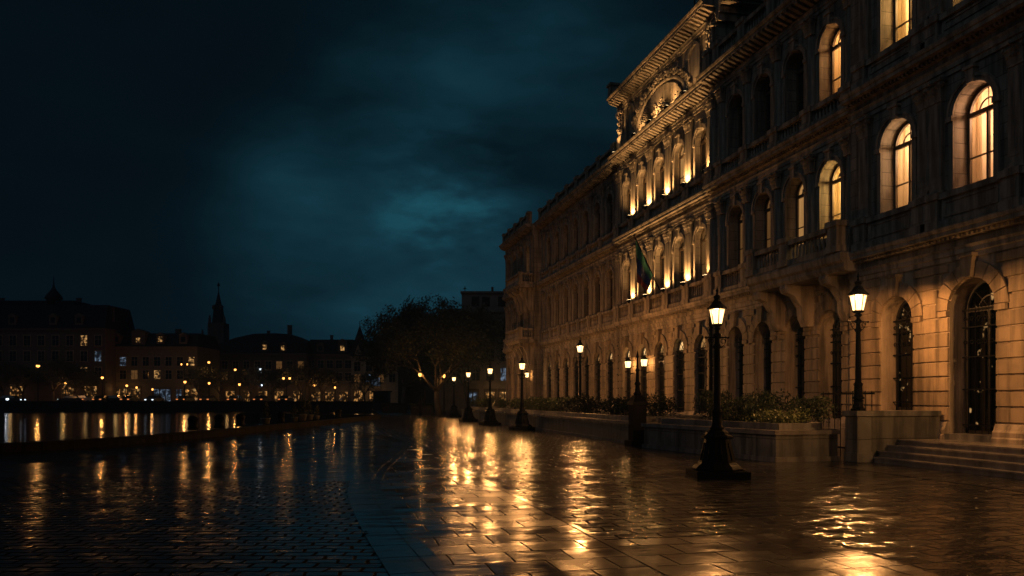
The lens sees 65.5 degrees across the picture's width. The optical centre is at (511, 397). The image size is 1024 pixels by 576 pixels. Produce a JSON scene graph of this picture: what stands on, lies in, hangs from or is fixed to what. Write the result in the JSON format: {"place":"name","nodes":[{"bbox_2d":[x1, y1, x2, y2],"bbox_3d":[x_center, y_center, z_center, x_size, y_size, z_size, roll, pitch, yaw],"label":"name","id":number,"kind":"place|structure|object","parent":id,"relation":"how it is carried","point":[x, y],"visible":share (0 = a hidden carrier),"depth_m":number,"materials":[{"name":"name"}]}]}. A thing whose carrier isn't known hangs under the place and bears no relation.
{"place":"outdoors","nodes":[
{"label":"outdoors","id":0,"kind":"place"},
{"bbox_2d":[115,329,219,400],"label":"house","id":1,"kind":"structure","parent":0,"point":[146,361],"depth_m":156.00,"materials":[{"name":"paint"}]},
{"bbox_2d":[153,387,171,400],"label":"shop window","id":2,"kind":"structure","parent":1,"relation":"in","point":[165,392],"depth_m":155.95,"materials":[{"name":"glass"}]},
{"bbox_2d":[182,386,198,400],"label":"shop window","id":3,"kind":"structure","parent":1,"relation":"in","point":[189,390],"depth_m":155.95,"materials":[{"name":"glass"}]},
{"bbox_2d":[0,411,373,442],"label":"water","id":4,"kind":"structure","parent":0,"point":[21,426],"depth_m":72.92,"materials":[{"name":"black liquid"}]},
{"bbox_2d":[201,282,229,343],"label":"church","id":5,"kind":"structure","parent":0,"point":[218,327],"depth_m":200.78,"materials":[{"name":"brick"}]},
{"bbox_2d":[218,325,309,400],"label":"house","id":6,"kind":"structure","parent":0,"point":[269,351],"depth_m":170.00,"materials":[{"name":"brick"}]},
{"bbox_2d":[308,335,353,400],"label":"house","id":7,"kind":"structure","parent":0,"point":[331,353],"depth_m":171.98,"materials":[{"name":"brown paint"}]},
{"bbox_2d":[0,0,696,340],"label":"sky","id":8,"kind":"structure","parent":0,"point":[327,164],"materials":[{"name":"blue"}]},
{"bbox_2d":[350,326,402,402],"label":"house","id":9,"kind":"structure","parent":0,"point":[393,384],"depth_m":158.00,"materials":[{"name":"stone"}]},
{"bbox_2d":[352,389,363,400],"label":"shop window","id":10,"kind":"structure","parent":9,"relation":"in","point":[357,395],"depth_m":157.94,"materials":[{"name":"glass"}]},
{"bbox_2d":[438,287,505,409],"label":"house","id":11,"kind":"structure","parent":0,"point":[492,300],"depth_m":112.00,"materials":[{"name":"brown paint"}]},
{"bbox_2d":[308,407,1023,575],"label":"plaza","id":12,"kind":"structure","parent":0,"point":[918,518],"depth_m":14.28,"materials":[{"name":"stone"}]},
{"bbox_2d":[0,413,380,452],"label":"pond rim","id":13,"kind":"object","parent":12,"relation":"on","point":[324,419],"visible":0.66,"depth_m":33.12,"materials":[{"name":"black stone"}]},
{"bbox_2d":[187,415,198,429],"bbox_3d":[-13.811,1.065,34.452,0.480,0.630,0.457,0,0,-13],"label":"bollard","id":14,"kind":"object","parent":13,"relation":"on","point":[192,422],"visible":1,"depth_m":34.29,"materials":[{"name":"black metal"}]},
{"bbox_2d":[261,400,270,423],"bbox_3d":[-13.179,0.715,42.696,0.642,1.330,0.560,0,0,26],"label":"potted conifer","id":15,"kind":"object","parent":13,"relation":"on","point":[266,420],"visible":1,"depth_m":42.65,"materials":[{"name":"green plant"}]},
{"bbox_2d":[296,395,307,420],"bbox_3d":[-12.745,0.549,48.472,0.802,1.662,0.700,0,0,-17],"label":"potted conifer","id":16,"kind":"object","parent":13,"relation":"on","point":[302,417],"visible":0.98,"depth_m":48.38,"materials":[{"name":"green plant"}]},
{"bbox_2d":[0,480,389,575],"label":"cobble court","id":17,"kind":"object","parent":12,"relation":"on","point":[92,528],"visible":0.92,"depth_m":10.49,"materials":[{"name":"stone"}]},
{"bbox_2d":[0,427,391,480],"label":"rim pavement","id":18,"kind":"structure","parent":12,"relation":"on","point":[306,454],"depth_m":22.58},
{"bbox_2d":[371,391,391,409],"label":"kiosk","id":19,"kind":"object","parent":12,"relation":"on","point":[379,397],"visible":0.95,"depth_m":118.00,"materials":[{"name":"paint"}]},
{"bbox_2d":[318,427,455,575],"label":"border band","id":20,"kind":"object","parent":12,"relation":"on","point":[395,553],"visible":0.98,"depth_m":10.76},
{"bbox_2d":[350,301,474,402],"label":"broad tree","id":21,"kind":"object","parent":12,"relation":"on","point":[372,344],"visible":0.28,"depth_m":98.90,"materials":[{"name":"green plant"}]},
{"bbox_2d":[364,294,467,405],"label":"broad tree","id":22,"kind":"object","parent":12,"relation":"on","point":[377,368],"visible":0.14,"depth_m":104.71,"materials":[{"name":"green plant"}]},
{"bbox_2d":[403,343,437,405],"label":"house","id":23,"kind":"structure","parent":12,"relation":"on","point":[412,392],"depth_m":165.00,"materials":[{"name":"brick"}]},
{"bbox_2d":[409,403,434,413],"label":"hedge","id":24,"kind":"object","parent":12,"relation":"on","point":[429,408],"visible":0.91,"depth_m":84.25,"materials":[{"name":"green plant"}]},
{"bbox_2d":[372,306,499,414],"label":"broad tree","id":25,"kind":"object","parent":12,"relation":"on","point":[438,337],"visible":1,"depth_m":82.44,"materials":[{"name":"green plant"}]},
{"bbox_2d":[446,374,461,416],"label":"street lamp","id":26,"kind":"object","parent":12,"relation":"on","point":[453,411],"visible":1,"depth_m":73.16,"materials":[{"name":"black metal"}]},
{"bbox_2d":[414,296,504,405],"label":"broad tree","id":27,"kind":"object","parent":12,"relation":"on","point":[497,334],"visible":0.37,"depth_m":92.55,"materials":[{"name":"green plant"}]},
{"bbox_2d":[459,366,477,421],"bbox_3d":[-3.275,-0.330,59.739,1.150,4.160,1.150,0,0,-19],"label":"street lamp","id":28,"kind":"object","parent":12,"relation":"on","point":[468,415],"visible":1,"depth_m":59.53,"materials":[{"name":"black metal"}]},
{"bbox_2d":[479,362,500,424],"bbox_3d":[-1.422,-0.330,51.648,1.150,4.160,1.150,0,0,-19],"label":"street lamp","id":29,"kind":"object","parent":12,"relation":"on","point":[489,418],"visible":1,"depth_m":51.47,"materials":[{"name":"black metal"}]},
{"bbox_2d":[370,449,665,575],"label":"flagstone walk","id":30,"kind":"structure","parent":12,"relation":"on","point":[464,523],"depth_m":10.57,"materials":[{"name":"stone"}]},
{"bbox_2d":[509,357,535,429],"bbox_3d":[0.554,-0.330,43.689,1.150,4.160,1.150,0,0,-19],"label":"street lamp","id":31,"kind":"object","parent":12,"relation":"on","point":[522,422],"visible":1,"depth_m":43.48,"materials":[{"name":"black metal"}]},
{"bbox_2d":[461,406,711,443],"bbox_3d":[1.985,1.230,49.395,4.240,1.040,39.292,0,0,-13],"label":"planter","id":32,"kind":"object","parent":12,"relation":"on","point":[606,427],"visible":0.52,"depth_m":36.63,"materials":[{"name":"stone"}]},
{"bbox_2d":[547,396,576,412],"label":"shrub","id":33,"kind":"object","parent":32,"relation":"on","point":[559,406],"visible":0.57,"depth_m":43.24,"materials":[{"name":"green plant"}]},
{"bbox_2d":[576,338,583,412],"bbox_3d":[3.558,-1.200,41.623,0.425,4.060,0.425,0,0,20],"label":"street lamp","id":34,"kind":"object","parent":32,"relation":"on","point":[580,362],"visible":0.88,"depth_m":41.56,"materials":[{"name":"black metal"}]},
{"bbox_2d":[569,393,604,413],"bbox_3d":[3.658,0.316,38.700,1.964,1.170,2.594,0,0,29],"label":"shrub","id":35,"kind":"object","parent":32,"relation":"on","point":[583,405],"visible":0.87,"depth_m":38.36,"materials":[{"name":"green plant"}]},
{"bbox_2d":[603,398,628,415],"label":"shrub","id":36,"kind":"object","parent":32,"relation":"on","point":[621,408],"visible":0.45,"depth_m":34.01,"materials":[{"name":"green plant"}]},
{"bbox_2d":[599,395,644,414],"bbox_3d":[4.895,0.347,36.480,1.902,1.106,2.620,0,0,-30],"label":"shrub","id":37,"kind":"object","parent":32,"relation":"on","point":[605,404],"visible":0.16,"depth_m":36.23,"materials":[{"name":"green plant"}]},
{"bbox_2d":[643,392,679,415],"bbox_3d":[5.695,0.319,31.876,1.805,1.150,2.694,0,0,-1],"label":"shrub","id":38,"kind":"object","parent":32,"relation":"on","point":[660,406],"visible":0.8,"depth_m":31.34,"materials":[{"name":"green plant"}]},
{"bbox_2d":[625,350,647,446],"bbox_3d":[4.573,0.000,29.020,0.720,3.500,0.720,0,0,-13],"label":"lamp post","id":39,"kind":"object","parent":12,"relation":"on","point":[637,403],"visible":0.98,"depth_m":28.81,"materials":[{"name":"black metal"}]},
{"bbox_2d":[685,287,750,479],"bbox_3d":[4.536,-0.365,17.608,1.150,4.230,1.150,0,0,0],"label":"street lamp","id":40,"kind":"object","parent":12,"relation":"on","point":[716,461],"visible":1,"depth_m":17.41,"materials":[{"name":"black metal"}]},
{"bbox_2d":[424,449,1023,575],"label":"channel stones","id":41,"kind":"object","parent":12,"relation":"on","point":[653,566],"visible":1,"depth_m":11.78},
{"bbox_2d":[641,418,839,461],"bbox_3d":[7.548,1.230,25.271,4.477,1.040,7.002,0,0,-13],"label":"planter","id":42,"kind":"object","parent":12,"relation":"on","point":[811,441],"visible":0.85,"depth_m":22.47,"materials":[{"name":"stone"}]},
{"bbox_2d":[692,388,738,420],"bbox_3d":[7.204,0.269,27.881,1.640,1.279,1.300,0,0,-25],"label":"shrub","id":43,"kind":"object","parent":42,"relation":"on","point":[706,397],"visible":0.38,"depth_m":27.82,"materials":[{"name":"green plant"}]},
{"bbox_2d":[707,393,756,421],"bbox_3d":[7.194,0.359,26.246,1.624,1.079,1.539,0,0,37],"label":"shrub","id":44,"kind":"object","parent":42,"relation":"on","point":[737,409],"visible":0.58,"depth_m":25.93,"materials":[{"name":"green plant"}]},
{"bbox_2d":[742,388,793,421],"bbox_3d":[8.099,0.279,25.057,1.735,1.240,1.436,0,0,-27],"label":"shrub","id":45,"kind":"object","parent":42,"relation":"on","point":[761,404],"visible":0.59,"depth_m":25.01,"materials":[{"name":"green plant"}]},
{"bbox_2d":[745,406,813,422],"bbox_3d":[7.959,0.574,23.243,2.071,0.677,1.474,0,0,-13],"label":"shrub","id":46,"kind":"object","parent":42,"relation":"on","point":[767,416],"visible":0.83,"depth_m":23.12,"materials":[{"name":"green plant"}]},
{"bbox_2d":[779,394,837,422],"bbox_3d":[8.960,0.381,24.214,1.640,1.023,1.300,0,0,-6],"label":"shrub","id":47,"kind":"object","parent":42,"relation":"on","point":[818,412],"visible":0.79,"depth_m":24.03,"materials":[{"name":"green plant"}]},
{"bbox_2d":[608,533,940,575],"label":"flagstone apron","id":48,"kind":"object","parent":12,"relation":"on","point":[785,554],"visible":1,"depth_m":8.71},
{"bbox_2d":[821,391,874,456],"bbox_3d":[9.875,0.775,23.513,0.040,1.950,2.450,0,0,-13],"label":"iron railing","id":49,"kind":"object","parent":12,"relation":"on","point":[840,394],"visible":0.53,"depth_m":23.77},
{"bbox_2d":[842,410,940,462],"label":"cheek wall","id":50,"kind":"structure","parent":12,"relation":"on","point":[869,435],"depth_m":21.98,"materials":[{"name":"stone"}]},
{"bbox_2d":[847,272,868,410],"bbox_3d":[9.474,-1.560,21.791,0.544,3.821,0.544,0,0,32],"label":"street lamp","id":51,"kind":"object","parent":50,"relation":"on","point":[858,290],"visible":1,"depth_m":21.72,"materials":[{"name":"black metal"}]},
{"bbox_2d":[873,439,1023,479],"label":"entrance steps","id":52,"kind":"structure","parent":12,"relation":"on","point":[1004,460],"depth_m":19.47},
{"bbox_2d":[499,0,1023,446],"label":"palace","id":53,"kind":"structure","parent":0,"point":[780,174],"depth_m":29.61,"materials":[{"name":"stone"}]},
{"bbox_2d":[554,287,559,326],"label":"window","id":54,"kind":"structure","parent":53,"relation":"in","point":[556,288],"depth_m":64.57,"materials":[{"name":"beige glass"}]},
{"bbox_2d":[554,226,559,264],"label":"window","id":55,"kind":"structure","parent":53,"relation":"in","point":[556,227],"depth_m":64.57,"materials":[{"name":"beige glass"}]},
{"bbox_2d":[562,282,568,323],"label":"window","id":56,"kind":"structure","parent":53,"relation":"in","point":[565,283],"depth_m":62.15,"materials":[{"name":"beige glass"}]},
{"bbox_2d":[572,278,578,320],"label":"window","id":57,"kind":"structure","parent":53,"relation":"in","point":[575,279],"depth_m":59.87,"materials":[{"name":"beige glass"}]},
{"bbox_2d":[572,212,578,253],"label":"window","id":58,"kind":"structure","parent":53,"relation":"in","point":[575,213],"depth_m":59.87,"materials":[{"name":"beige glass"}]},
{"bbox_2d":[582,273,588,317],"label":"window","id":59,"kind":"structure","parent":53,"relation":"in","point":[586,277],"depth_m":57.45,"materials":[{"name":"beige glass"}]},
{"bbox_2d":[582,204,588,247],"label":"window","id":60,"kind":"structure","parent":53,"relation":"in","point":[585,205],"depth_m":57.43,"materials":[{"name":"beige stone"}]},
{"bbox_2d":[593,267,600,314],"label":"window","id":61,"kind":"structure","parent":53,"relation":"in","point":[597,272],"depth_m":55.10,"materials":[{"name":"beige glass"}]},
{"bbox_2d":[593,196,600,240],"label":"window","id":62,"kind":"structure","parent":53,"relation":"in","point":[597,200],"depth_m":55.10,"materials":[{"name":"beige stone"}]},
{"bbox_2d":[595,354,600,404],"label":"window","id":63,"kind":"structure","parent":53,"relation":"in","point":[598,363],"depth_m":54.98,"materials":[{"name":"black glass"}]},
{"bbox_2d":[604,261,614,311],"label":"window","id":64,"kind":"structure","parent":53,"relation":"in","point":[609,266],"depth_m":52.63,"materials":[{"name":"beige stone"}]},
{"bbox_2d":[605,186,614,234],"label":"window","id":65,"kind":"structure","parent":53,"relation":"in","point":[608,188],"depth_m":52.63,"materials":[{"name":"beige stone"}]},
{"bbox_2d":[608,353,613,405],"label":"window","id":66,"kind":"structure","parent":53,"relation":"in","point":[610,364],"depth_m":52.36,"materials":[{"name":"black glass"}]},
{"bbox_2d":[621,253,630,304],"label":"window","id":67,"kind":"structure","parent":53,"relation":"in","point":[626,258],"depth_m":49.10,"materials":[{"name":"beige stone"}]},
{"bbox_2d":[621,173,630,222],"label":"window","id":68,"kind":"structure","parent":53,"relation":"in","point":[626,178],"depth_m":49.10,"materials":[{"name":"beige stone"}]},
{"bbox_2d":[625,349,630,399],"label":"window","id":69,"kind":"structure","parent":53,"relation":"in","point":[628,365],"depth_m":48.72,"materials":[{"name":"black glass"}]},
{"bbox_2d":[636,161,646,213],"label":"window","id":70,"kind":"structure","parent":53,"relation":"in","point":[642,167],"depth_m":46.69,"materials":[{"name":"beige stone"}]},
{"bbox_2d":[640,347,647,399],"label":"window","id":71,"kind":"structure","parent":53,"relation":"in","point":[644,380],"depth_m":46.55,"materials":[{"name":"black glass"}]},
{"bbox_2d":[633,235,661,295],"bbox_3d":[7.364,-7.055,42.825,1.820,3.451,0.250,0,0,-13],"label":"flag","id":72,"kind":"object","parent":53,"relation":"attached to","point":[644,274],"visible":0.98,"depth_m":42.74,"materials":[{"name":"green fabric"}]},
{"bbox_2d":[653,237,664,294],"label":"window","id":73,"kind":"structure","parent":53,"relation":"in","point":[659,243],"depth_m":44.30,"materials":[{"name":"beige stone"}]},
{"bbox_2d":[653,148,664,203],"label":"window","id":74,"kind":"structure","parent":53,"relation":"in","point":[662,168],"depth_m":44.30,"materials":[{"name":"beige stone"}]},
{"bbox_2d":[657,344,664,410],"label":"window","id":75,"kind":"structure","parent":53,"relation":"in","point":[661,373],"depth_m":44.30,"materials":[{"name":"black glass"}]},
{"bbox_2d":[671,228,684,288],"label":"window","id":76,"kind":"structure","parent":53,"relation":"in","point":[678,230],"depth_m":41.92,"materials":[{"name":"beige stone"}]},
{"bbox_2d":[671,134,684,192],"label":"window","id":77,"kind":"structure","parent":53,"relation":"in","point":[678,137],"depth_m":41.86,"materials":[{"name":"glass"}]},
{"bbox_2d":[676,340,684,411],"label":"window","id":78,"kind":"structure","parent":53,"relation":"in","point":[680,355],"depth_m":41.85,"materials":[{"name":"black glass"}]},
{"bbox_2d":[692,217,706,281],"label":"window","id":79,"kind":"structure","parent":53,"relation":"in","point":[703,240],"depth_m":39.51,"materials":[{"name":"stone"}]},
{"bbox_2d":[692,118,706,180],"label":"window","id":80,"kind":"structure","parent":53,"relation":"in","point":[703,143],"depth_m":39.51,"materials":[{"name":"beige stone"}]},
{"bbox_2d":[697,337,707,412],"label":"window","id":81,"kind":"structure","parent":53,"relation":"in","point":[702,352],"depth_m":39.35,"materials":[{"name":"black glass"}]},
{"bbox_2d":[725,195,743,269],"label":"window","id":82,"kind":"structure","parent":53,"relation":"in","point":[735,202],"depth_m":35.71,"materials":[{"name":"stone"}]},
{"bbox_2d":[725,83,743,156],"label":"window","id":83,"kind":"structure","parent":53,"relation":"in","point":[735,91],"depth_m":35.69,"materials":[{"name":"beige stone"}]},
{"bbox_2d":[738,334,743,404],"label":"window","id":84,"kind":"structure","parent":53,"relation":"in","point":[741,345],"depth_m":35.80,"materials":[{"name":"black glass"}]},
{"bbox_2d":[751,181,773,256],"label":"window","id":85,"kind":"structure","parent":53,"relation":"in","point":[769,208],"depth_m":33.45,"materials":[{"name":"stone"}]},
{"bbox_2d":[751,62,773,140],"bbox_3d":[10.566,-12.235,33.019,0.720,3.170,1.740,0,0,-13],"label":"window","id":86,"kind":"structure","parent":53,"relation":"in","point":[762,70],"depth_m":33.45,"materials":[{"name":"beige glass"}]},
{"bbox_2d":[764,329,771,412],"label":"window","id":87,"kind":"structure","parent":53,"relation":"in","point":[768,342],"depth_m":33.60,"materials":[{"name":"black glass"}]},
{"bbox_2d":[781,165,806,246],"bbox_3d":[11.093,-7.285,30.780,0.720,3.270,1.740,0,0,-13],"label":"window","id":88,"kind":"structure","parent":53,"relation":"in","point":[801,197],"depth_m":31.20,"materials":[{"name":"stone"}]},
{"bbox_2d":[781,37,806,123],"bbox_3d":[11.093,-12.235,30.780,0.720,3.170,1.740,0,0,-13],"label":"window","id":89,"kind":"structure","parent":53,"relation":"in","point":[801,71],"depth_m":31.20,"materials":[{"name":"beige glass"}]},
{"bbox_2d":[795,326,804,416],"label":"window","id":90,"kind":"structure","parent":53,"relation":"in","point":[801,338],"depth_m":31.31,"materials":[{"name":"black glass"}]},
{"bbox_2d":[815,147,845,240],"bbox_3d":[11.601,-7.285,28.619,0.720,3.270,1.740,0,0,-13],"label":"window","id":91,"kind":"structure","parent":53,"relation":"in","point":[829,157],"depth_m":28.94,"materials":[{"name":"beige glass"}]},
{"bbox_2d":[815,10,845,102],"bbox_3d":[11.601,-12.235,28.619,0.720,3.170,1.740,0,0,-13],"label":"window","id":92,"kind":"structure","parent":53,"relation":"in","point":[829,19],"depth_m":28.93,"materials":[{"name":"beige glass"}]},
{"bbox_2d":[830,315,842,418],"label":"window","id":93,"kind":"structure","parent":53,"relation":"in","point":[837,347],"depth_m":29.12,"materials":[{"name":"black glass"}]},
{"bbox_2d":[874,103,916,213],"bbox_3d":[11.894,-7.285,24.322,0.720,3.270,1.880,0,0,-13],"label":"window","id":94,"kind":"structure","parent":53,"relation":"in","point":[894,109],"depth_m":24.53,"materials":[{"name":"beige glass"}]},
{"bbox_2d":[877,0,916,53],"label":"window","id":95,"kind":"structure","parent":53,"relation":"in","point":[912,20],"depth_m":24.95,"materials":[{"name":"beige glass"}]},
{"bbox_2d":[893,300,913,409],"bbox_3d":[12.239,-1.365,24.403,0.210,3.490,1.440,0,0,-13],"label":"window","id":96,"kind":"structure","parent":53,"relation":"in","point":[904,378],"depth_m":24.77,"materials":[{"name":"black glass"}]},
{"bbox_2d":[945,63,1001,190],"bbox_3d":[12.570,-7.285,21.451,0.720,3.270,1.880,0,0,-13],"label":"window","id":97,"kind":"structure","parent":53,"relation":"in","point":[972,75],"depth_m":21.54,"materials":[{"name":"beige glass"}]},
{"bbox_2d":[962,280,996,434],"bbox_3d":[12.904,-1.130,21.581,0.210,4.260,1.640,0,0,-13],"label":"door","id":98,"kind":"structure","parent":53,"relation":"in","point":[980,327],"depth_m":21.90,"materials":[{"name":"black glass"}]},
{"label":"far street","id":99,"kind":"structure","parent":0,"visible":0},
{"bbox_2d":[0,361,47,398],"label":"broad tree","id":100,"kind":"object","parent":99,"relation":"on","point":[16,376],"visible":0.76,"depth_m":149.74,"materials":[{"name":"green plant"}]},
{"bbox_2d":[30,355,87,400],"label":"broad tree","id":101,"kind":"object","parent":99,"relation":"on","point":[59,365],"visible":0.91,"depth_m":147.00,"materials":[{"name":"green plant"}]},
{"bbox_2d":[0,276,134,400],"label":"house","id":102,"kind":"structure","parent":99,"relation":"on","point":[53,326],"depth_m":152.00,"materials":[{"name":"brick"}]},
{"bbox_2d":[9,384,23,397],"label":"shop window","id":103,"kind":"structure","parent":102,"relation":"in","point":[13,390],"depth_m":151.93,"materials":[{"name":"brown glass"}]},
{"bbox_2d":[52,364,98,395],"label":"broad tree","id":104,"kind":"object","parent":99,"relation":"on","point":[74,390],"visible":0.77,"depth_m":148.46,"materials":[{"name":"green plant"}]},
{"bbox_2d":[64,365,106,394],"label":"broad tree","id":105,"kind":"object","parent":99,"relation":"on","point":[82,379],"visible":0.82,"depth_m":148.44,"materials":[{"name":"green plant"}]},
{"bbox_2d":[0,401,372,410],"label":"quay wall","id":106,"kind":"structure","parent":99,"relation":"on","point":[167,405],"depth_m":133.65,"materials":[{"name":"black stone"}]},
{"bbox_2d":[180,363,222,400],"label":"broad tree","id":107,"kind":"object","parent":99,"relation":"on","point":[196,374],"visible":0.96,"depth_m":147.20,"materials":[{"name":"green plant"}]},
{"bbox_2d":[198,366,240,400],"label":"broad tree","id":108,"kind":"object","parent":99,"relation":"on","point":[224,376],"visible":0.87,"depth_m":148.91,"materials":[{"name":"green plant"}]},
{"bbox_2d":[231,364,276,400],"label":"broad tree","id":109,"kind":"object","parent":99,"relation":"on","point":[251,375],"visible":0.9,"depth_m":148.12,"materials":[{"name":"green plant"}]},
{"bbox_2d":[252,368,289,400],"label":"broad tree","id":110,"kind":"object","parent":99,"relation":"on","point":[273,378],"visible":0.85,"depth_m":148.15,"materials":[{"name":"green plant"}]},
{"bbox_2d":[277,360,323,400],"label":"broad tree","id":111,"kind":"object","parent":99,"relation":"on","point":[288,372],"visible":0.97,"depth_m":144.91,"materials":[{"name":"green plant"}]},
{"bbox_2d":[305,366,347,400],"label":"broad tree","id":112,"kind":"object","parent":99,"relation":"on","point":[328,374],"visible":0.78,"depth_m":149.13,"materials":[{"name":"green plant"}]},
{"bbox_2d":[347,370,384,400],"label":"broad tree","id":113,"kind":"object","parent":99,"relation":"on","point":[368,379],"visible":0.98,"depth_m":138.28,"materials":[{"name":"green plant"}]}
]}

